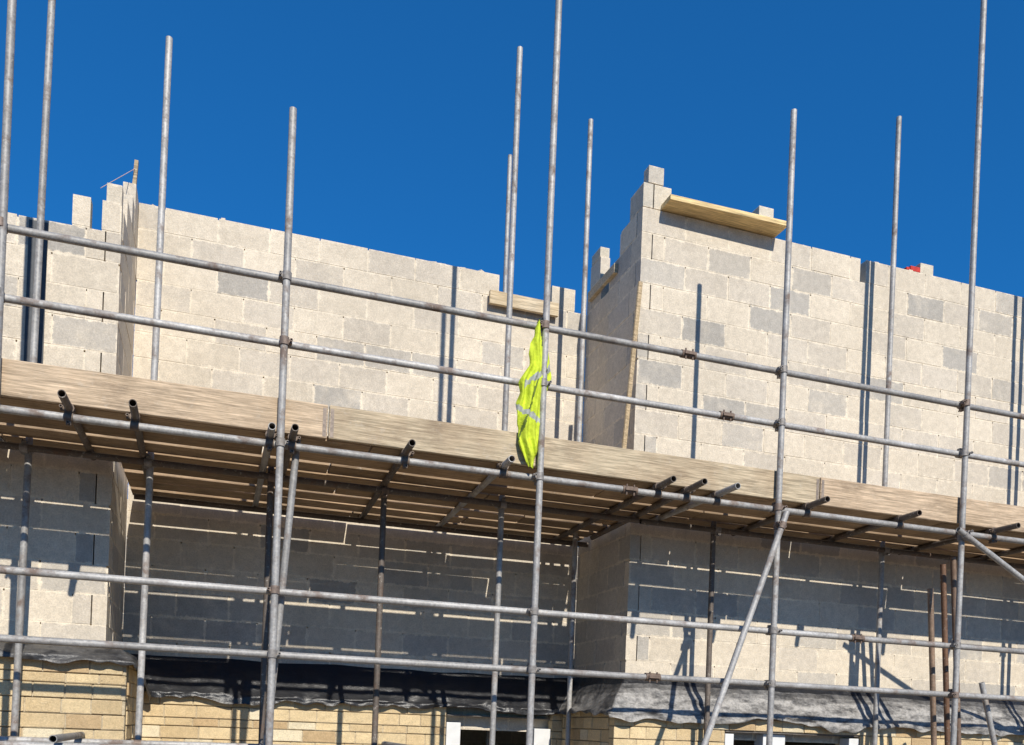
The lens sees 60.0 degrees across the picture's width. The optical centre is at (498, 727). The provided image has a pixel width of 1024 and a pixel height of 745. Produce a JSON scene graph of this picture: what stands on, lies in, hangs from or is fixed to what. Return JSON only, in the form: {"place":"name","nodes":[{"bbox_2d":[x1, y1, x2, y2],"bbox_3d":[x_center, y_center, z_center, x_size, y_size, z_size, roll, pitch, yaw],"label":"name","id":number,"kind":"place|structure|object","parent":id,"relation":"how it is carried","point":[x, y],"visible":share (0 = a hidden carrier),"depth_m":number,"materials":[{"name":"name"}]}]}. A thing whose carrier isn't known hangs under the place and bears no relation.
{"place":"outdoors","nodes":[
{"label":"outdoors","id":0,"kind":"place"},
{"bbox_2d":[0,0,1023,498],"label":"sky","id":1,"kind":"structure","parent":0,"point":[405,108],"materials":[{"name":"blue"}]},
{"label":"ground","id":2,"kind":"structure","parent":0,"visible":0},
{"bbox_2d":[0,657,127,739],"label":"stone leaf","id":3,"kind":"object","parent":2,"relation":"on","point":[101,723],"visible":0.73,"depth_m":6.38,"materials":[{"name":"beige stone"}]},
{"bbox_2d":[112,665,137,739],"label":"brick wall","id":4,"kind":"structure","parent":2,"relation":"on","point":[130,701],"depth_m":6.88,"materials":[{"name":"beige brick"}]},
{"bbox_2d":[127,692,565,744],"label":"stone leaf recess","id":5,"kind":"object","parent":2,"relation":"on","point":[295,715],"visible":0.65,"depth_m":8.05,"materials":[{"name":"beige stone"}]},
{"bbox_2d":[0,0,1023,744],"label":"scaffolding","id":6,"kind":"object","parent":2,"relation":"on","point":[170,442],"visible":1,"depth_m":6.65,"materials":[{"name":"metal"}]},
{"bbox_2d":[516,317,550,468],"bbox_3d":[0.252,-2.387,6.351,0.136,1.101,0.254,2,0,45],"label":"hi vis jacket","id":7,"kind":"object","parent":6,"relation":"hanging from","point":[528,406],"visible":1,"depth_m":6.32,"materials":[{"name":"fabric"}]},
{"bbox_2d":[622,281,642,448],"bbox_3d":[1.162,-2.913,7.915,0.045,2.051,0.200,2,0,-37],"label":"timber batten","id":8,"kind":"object","parent":6,"relation":"on","point":[632,361],"visible":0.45,"depth_m":7.88,"materials":[{"name":"beige wood"}]},
{"bbox_2d":[562,711,616,744],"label":"brick wall","id":9,"kind":"structure","parent":2,"relation":"on","point":[583,724],"depth_m":8.23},
{"bbox_2d":[609,717,1023,744],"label":"stone leaf","id":10,"kind":"object","parent":2,"relation":"on","point":[687,733],"visible":0.51,"depth_m":8.09,"materials":[{"name":"beige stone"}]},
{"bbox_3d":[-1.354,0.439,10.704,16.400,2.460,7.200,2,0,-18],"label":"floor slab","id":11,"kind":"object","parent":2,"relation":"on","visible":0},
{"bbox_2d":[0,194,122,729],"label":"bay front wall","id":12,"kind":"structure","parent":11,"relation":"on","point":[69,518],"depth_m":6.51,"materials":[{"name":"concrete"}]},
{"bbox_2d":[24,219,47,363],"bbox_3d":[-3.365,-2.900,6.441,0.125,1.540,0.012,2,0,-18],"label":"cavity closer strip","id":13,"kind":"object","parent":12,"relation":"attached to","point":[30,272],"visible":0.43,"depth_m":6.43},
{"bbox_2d":[106,165,932,275],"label":"corner blocks","id":14,"kind":"structure","parent":12,"relation":"on","point":[651,192],"depth_m":7.97,"materials":[{"name":"concrete"}]},
{"bbox_2d":[152,204,912,271],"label":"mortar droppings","id":15,"kind":"object","parent":12,"relation":"on","point":[463,267],"visible":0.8,"depth_m":8.68,"materials":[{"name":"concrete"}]},
{"bbox_2d":[88,181,138,730],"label":"bay return wall","id":16,"kind":"structure","parent":11,"relation":"on","point":[109,551],"depth_m":6.95,"materials":[{"name":"concrete"}]},
{"bbox_2d":[101,160,138,187],"bbox_3d":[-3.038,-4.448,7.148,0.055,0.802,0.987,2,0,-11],"label":"string line profile","id":17,"kind":"object","parent":16,"relation":"attached to","point":[135,171],"visible":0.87,"depth_m":7.59,"materials":[{"name":"beige wood"}]},
{"bbox_2d":[122,203,586,744],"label":"recess wall","id":18,"kind":"structure","parent":11,"relation":"on","point":[206,545],"depth_m":8.33,"materials":[{"name":"concrete"}]},
{"bbox_2d":[489,289,558,317],"bbox_3d":[0.256,-4.196,8.795,0.721,0.135,0.040,2,0,-18],"label":"timber plank","id":19,"kind":"object","parent":18,"relation":"attached to","point":[521,303],"visible":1,"depth_m":8.77,"materials":[{"name":"beige wood"}]},
{"bbox_2d":[123,499,753,744],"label":"wall","id":20,"kind":"structure","parent":11,"relation":"on","point":[472,737],"depth_m":14.71,"materials":[{"name":"concrete"}]},
{"bbox_2d":[0,642,1023,735],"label":"damp proof membrane","id":21,"kind":"object","parent":11,"relation":"on","point":[228,681],"visible":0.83,"depth_m":8.24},
{"bbox_2d":[571,213,651,741],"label":"bay return wall","id":22,"kind":"structure","parent":11,"relation":"on","point":[606,646],"depth_m":8.38,"materials":[{"name":"concrete"}]},
{"bbox_2d":[588,263,617,301],"bbox_3d":[1.016,-4.335,8.665,0.040,0.090,0.620,2,0,-18],"label":"timber batten","id":23,"kind":"object","parent":22,"relation":"attached to","point":[608,276],"visible":1,"depth_m":8.62,"materials":[{"name":"beige wood"}]},
{"bbox_2d":[443,722,858,744],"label":"jamb closer boards","id":24,"kind":"object","parent":11,"relation":"on","point":[540,736],"visible":0.85,"depth_m":8.51,"materials":[{"name":"white plastic"}]},
{"bbox_2d":[446,714,1022,742],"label":"steel lintels","id":25,"kind":"object","parent":24,"relation":"on","point":[722,730],"visible":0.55,"depth_m":8.47,"materials":[{"name":"metal"}]},
{"bbox_2d":[785,742,834,744],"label":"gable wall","id":26,"kind":"structure","parent":11,"relation":"on","point":[795,743],"depth_m":15.77,"materials":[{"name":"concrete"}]},
{"bbox_2d":[621,207,1023,744],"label":"bay front wall","id":27,"kind":"structure","parent":11,"relation":"on","point":[717,290],"depth_m":8.52,"materials":[{"name":"concrete"}]},
{"bbox_2d":[661,194,785,237],"bbox_3d":[2.056,-4.647,8.086,1.200,0.045,0.225,2,0,-17],"label":"timber plank","id":28,"kind":"object","parent":27,"relation":"on","point":[728,217],"visible":0.8,"depth_m":8.04,"materials":[{"name":"beige wood"}]},
{"bbox_2d":[904,266,919,272],"bbox_3d":[4.130,-4.571,8.884,0.160,0.050,0.080,2,0,-18],"label":"red brick piece","id":29,"kind":"object","parent":27,"relation":"on","point":[915,269],"visible":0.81,"depth_m":8.85,"materials":[{"name":"brick"}]}
]}

